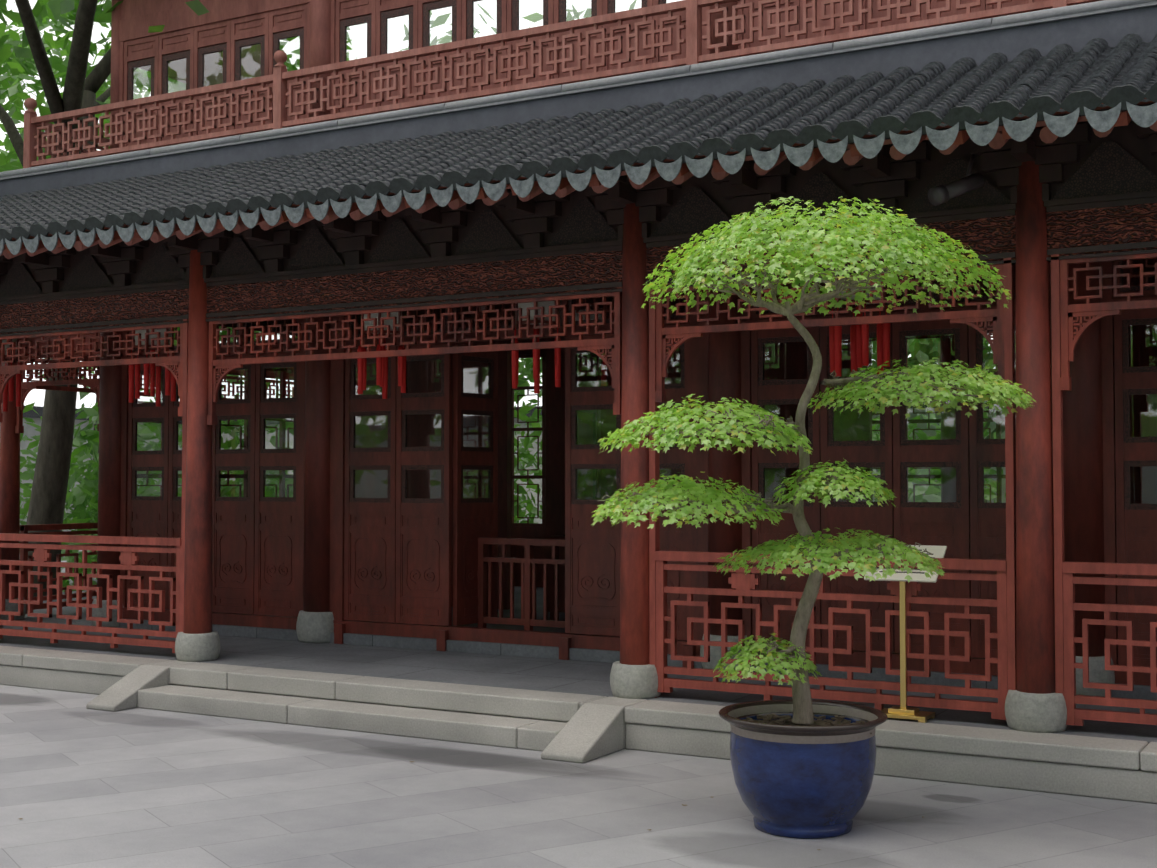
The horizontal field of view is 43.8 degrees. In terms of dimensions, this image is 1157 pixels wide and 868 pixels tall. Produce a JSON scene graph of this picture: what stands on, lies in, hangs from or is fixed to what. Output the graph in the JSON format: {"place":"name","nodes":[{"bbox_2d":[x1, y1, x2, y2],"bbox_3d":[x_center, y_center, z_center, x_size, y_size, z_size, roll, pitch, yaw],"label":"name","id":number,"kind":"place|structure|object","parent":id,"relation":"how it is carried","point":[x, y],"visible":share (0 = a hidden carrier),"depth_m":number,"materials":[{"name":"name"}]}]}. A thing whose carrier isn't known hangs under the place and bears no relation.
{"place":"outdoors","nodes":[
{"label":"outdoors","id":0,"kind":"place"},
{"bbox_2d":[0,0,995,408],"label":"sky","id":1,"kind":"structure","parent":0,"point":[37,396],"materials":[{"name":"white"}]},
{"bbox_2d":[0,550,1156,867],"bbox_3d":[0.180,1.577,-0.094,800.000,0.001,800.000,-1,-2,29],"label":"ground","id":2,"kind":"structure","parent":0,"point":[82,784],"depth_m":6.92,"materials":[{"name":"grey stone"}]},
{"bbox_2d":[0,0,1005,596],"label":"tree","id":3,"kind":"object","parent":2,"relation":"on","point":[16,62],"depth_m":18.54,"materials":[{"name":"green plant"}]},
{"bbox_2d":[20,407,1005,530],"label":"garden wall","id":4,"kind":"structure","parent":2,"relation":"on","point":[30,431],"depth_m":32.72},
{"bbox_2d":[23,400,988,424],"bbox_3d":[-3.686,-1.445,3.329,70.240,0.260,54.840,-1,-2,29],"label":"garden wall coping","id":5,"kind":"object","parent":4,"relation":"on","point":[33,413],"depth_m":32.71,"materials":[{"name":"tile"}]},
{"bbox_2d":[0,646,1156,803],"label":"platform stone","id":6,"kind":"object","parent":2,"relation":"on","point":[570,727],"visible":0.96,"depth_m":8.66,"materials":[{"name":"grey stone"}]},
{"bbox_2d":[881,581,934,722],"bbox_3d":[1.819,1.189,8.068,0.300,0.800,0.200,-1,-2,29],"label":"sign stand","id":7,"kind":"object","parent":6,"relation":"on","point":[903,711],"visible":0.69,"depth_m":8.05,"materials":[{"name":"gold metal"}]},
{"bbox_2d":[0,586,1156,743],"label":"veranda floor","id":8,"kind":"structure","parent":2,"relation":"on","point":[551,675],"depth_m":10.31,"materials":[{"name":"grey stone"}]},
{"bbox_2d":[0,598,25,619],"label":"side veranda drums","id":9,"kind":"object","parent":8,"relation":"on","point":[13,607],"visible":0.04,"depth_m":13.67,"materials":[{"name":"grey stone"}]},
{"bbox_2d":[0,359,19,598],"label":"side veranda columns","id":10,"kind":"structure","parent":9,"relation":"on","point":[9,480],"depth_m":13.76,"materials":[{"name":"red wood"}]},
{"bbox_2d":[15,333,293,613],"bbox_3d":[-3.429,0.228,16.066,1.438,3.165,8.670,-1,-2,29],"label":"side veranda woodwork","id":11,"kind":"object","parent":8,"relation":"on","point":[27,386],"visible":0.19,"depth_m":14.00,"materials":[{"name":"red wood"}]},
{"bbox_2d":[0,599,1114,732],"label":"column bases","id":12,"kind":"object","parent":8,"relation":"on","point":[1035,712],"depth_m":8.79,"materials":[{"name":"stone"}]},
{"bbox_2d":[97,262,1104,656],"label":"columns","id":13,"kind":"structure","parent":12,"relation":"on","point":[1083,468],"depth_m":10.07,"materials":[{"name":"brown wood"}]},
{"bbox_2d":[183,127,1054,693],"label":"columns","id":14,"kind":"structure","parent":12,"relation":"on","point":[1035,591],"depth_m":8.83,"materials":[{"name":"red paint"}]},
{"bbox_2d":[0,119,1156,336],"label":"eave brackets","id":15,"kind":"object","parent":14,"relation":"on","point":[536,223],"visible":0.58,"depth_m":9.16,"materials":[{"name":"brown wood"}]},
{"bbox_2d":[0,141,1156,296],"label":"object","id":16,"kind":"object","parent":15,"relation":"attached to","point":[1110,168],"visible":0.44,"depth_m":9.15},
{"bbox_2d":[1,116,1156,258],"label":"rafters","id":17,"kind":"object","parent":15,"relation":"on","point":[1046,135],"visible":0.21,"depth_m":8.84,"materials":[{"name":"brown wood"}]},
{"bbox_2d":[4,98,1154,252],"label":"roof tile ends","id":18,"kind":"object","parent":15,"relation":"on","point":[1123,119],"visible":0.06,"depth_m":8.27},
{"bbox_2d":[5,47,1156,243],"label":"roof board","id":19,"kind":"object","parent":15,"relation":"on","point":[983,124],"depth_m":7.96,"materials":[{"name":"brown wood"}]},
{"bbox_2d":[5,278,885,360],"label":"lanterns","id":20,"kind":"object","parent":19,"relation":"hanging from","point":[524,323],"depth_m":10.64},
{"bbox_2d":[2,279,881,354],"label":"lantern panels","id":21,"kind":"object","parent":20,"relation":"in","point":[544,304],"visible":0.1,"depth_m":10.69,"materials":[{"name":"red fabric"}]},
{"bbox_2d":[3,304,889,411],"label":"lanterns","id":22,"kind":"object","parent":20,"relation":"hanging from","point":[859,343],"visible":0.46,"depth_m":10.30,"materials":[{"name":"red fabric"}]},
{"bbox_2d":[0,6,1156,196],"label":"plaster band","id":23,"kind":"object","parent":19,"relation":"attached to","point":[1112,29],"visible":0.14,"depth_m":9.78,"materials":[{"name":"grey paint"}]},
{"bbox_2d":[23,0,1102,167],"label":"railing","id":24,"kind":"object","parent":23,"relation":"on","point":[35,142],"visible":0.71,"depth_m":10.74,"materials":[{"name":"red wood"}]},
{"bbox_2d":[0,0,1156,179],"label":"band coping","id":25,"kind":"object","parent":23,"relation":"on","point":[1017,20],"visible":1,"depth_m":9.88,"materials":[{"name":"grey stone"}]},
{"bbox_2d":[0,33,1156,236],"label":"roof tiles","id":26,"kind":"object","parent":19,"relation":"on","point":[937,89],"visible":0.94,"depth_m":8.96,"materials":[{"name":"grey tile"}]},
{"bbox_2d":[0,82,1156,243],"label":"roof tile caps","id":27,"kind":"object","parent":26,"relation":"attached to","point":[1040,105],"visible":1,"depth_m":8.03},
{"bbox_2d":[0,101,1156,255],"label":"drip tiles","id":28,"kind":"object","parent":19,"relation":"attached to","point":[1100,121],"visible":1,"depth_m":8.05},
{"bbox_2d":[0,203,1156,333],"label":"lintel boards","id":29,"kind":"object","parent":14,"relation":"attached to","point":[1104,226],"visible":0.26,"depth_m":9.56,"materials":[{"name":"brown wood"}]},
{"bbox_2d":[0,253,1156,424],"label":"hanging lattice frieze","id":30,"kind":"object","parent":14,"relation":"attached to","point":[605,345],"visible":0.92,"depth_m":9.25,"materials":[{"name":"red paint"}]},
{"bbox_2d":[927,154,983,205],"bbox_3d":[2.028,-1.369,7.712,0.354,0.320,0.121,1,-2,-30],"label":"cctv camera","id":31,"kind":"object","parent":14,"relation":"attached to","point":[940,194],"visible":1,"depth_m":7.67,"materials":[{"name":"grey"}]},
{"bbox_2d":[0,254,1156,730],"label":"railings","id":32,"kind":"object","parent":8,"relation":"on","point":[1066,578],"visible":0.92,"depth_m":8.23,"materials":[{"name":"red wood"}]},
{"bbox_2d":[118,618,1156,699],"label":"hall sills","id":33,"kind":"structure","parent":8,"relation":"on","point":[1143,692],"depth_m":10.86,"materials":[{"name":"grey stone"}]},
{"bbox_2d":[120,258,1156,685],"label":"door panels","id":34,"kind":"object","parent":8,"relation":"on","point":[894,516],"depth_m":11.06,"materials":[{"name":"red wood"}]},
{"bbox_2d":[132,512,1156,657],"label":"door lower panels","id":35,"kind":"object","parent":34,"relation":"in","point":[595,563],"visible":0.38,"depth_m":10.73,"materials":[{"name":"red wood"}]},
{"bbox_2d":[132,260,1156,509],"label":"window frames","id":36,"kind":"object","parent":34,"relation":"in","point":[1128,466],"visible":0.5,"depth_m":10.76,"materials":[{"name":"red wood"}]},
{"bbox_2d":[136,258,1156,503],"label":"window panes","id":37,"kind":"structure","parent":36,"relation":"in","point":[586,420],"depth_m":10.99,"materials":[{"name":"glass"}]},
{"bbox_2d":[719,700,887,837],"bbox_3d":[1.022,1.531,6.568,0.762,0.521,0.762,-1,-2,29],"label":"bonsai pot","id":38,"kind":"object","parent":2,"relation":"on","point":[794,781],"visible":0.96,"depth_m":6.32,"materials":[{"name":"ceramic"}]},
{"bbox_2d":[742,713,871,733],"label":"potting soil","id":39,"kind":"structure","parent":38,"relation":"in","point":[783,720],"depth_m":6.71,"materials":[{"name":"brown soil"}]},
{"bbox_2d":[591,196,1035,724],"bbox_3d":[1.056,0.117,6.616,2.042,2.407,1.166,0,-2,10],"label":"bonsai","id":40,"kind":"object","parent":39,"relation":"in","point":[891,254],"depth_m":6.50,"materials":[{"name":"green plant"}]},
{"bbox_2d":[353,271,1156,630],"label":"hall interior","id":41,"kind":"object","parent":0,"point":[553,573],"visible":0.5,"depth_m":14.57,"materials":[{"name":"brown wood"}]},
{"bbox_2d":[864,545,946,582],"bbox_3d":[1.846,0.728,8.131,0.410,0.193,0.242,-1,-2,29],"label":"sign plaque","id":42,"kind":"object","parent":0,"point":[938,551],"visible":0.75,"depth_m":8.07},
{"bbox_2d":[875,550,934,573],"bbox_3d":[1.847,0.717,8.134,0.320,0.125,0.159,-1,-2,29],"label":"sign text","id":43,"kind":"object","parent":42,"relation":"on","point":[911,568],"visible":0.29,"depth_m":8.08},
{"bbox_3d":[3.815,-3.368,11.824,17.200,2.750,6.550,-1,-2,29],"label":"upper floor and ceiling","id":44,"kind":"object","parent":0,"visible":0},
{"bbox_2d":[119,0,1046,146],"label":"wall","id":45,"kind":"structure","parent":44,"relation":"attached to","point":[230,23],"depth_m":12.00,"materials":[{"name":"brown wood"}]},
{"bbox_2d":[127,0,665,99],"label":"window frames","id":46,"kind":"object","parent":45,"relation":"attached to","point":[427,9],"visible":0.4,"depth_m":11.93,"materials":[{"name":"red wood"}]},
{"bbox_2d":[132,0,671,99],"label":"glass","id":47,"kind":"object","parent":45,"relation":"in","point":[363,42],"visible":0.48,"depth_m":11.75,"materials":[{"name":"glass"}]},
{"bbox_2d":[110,0,737,148],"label":"columns","id":48,"kind":"structure","parent":45,"relation":"attached to","point":[320,35],"depth_m":11.99,"materials":[{"name":"brown wood"}]}
]}

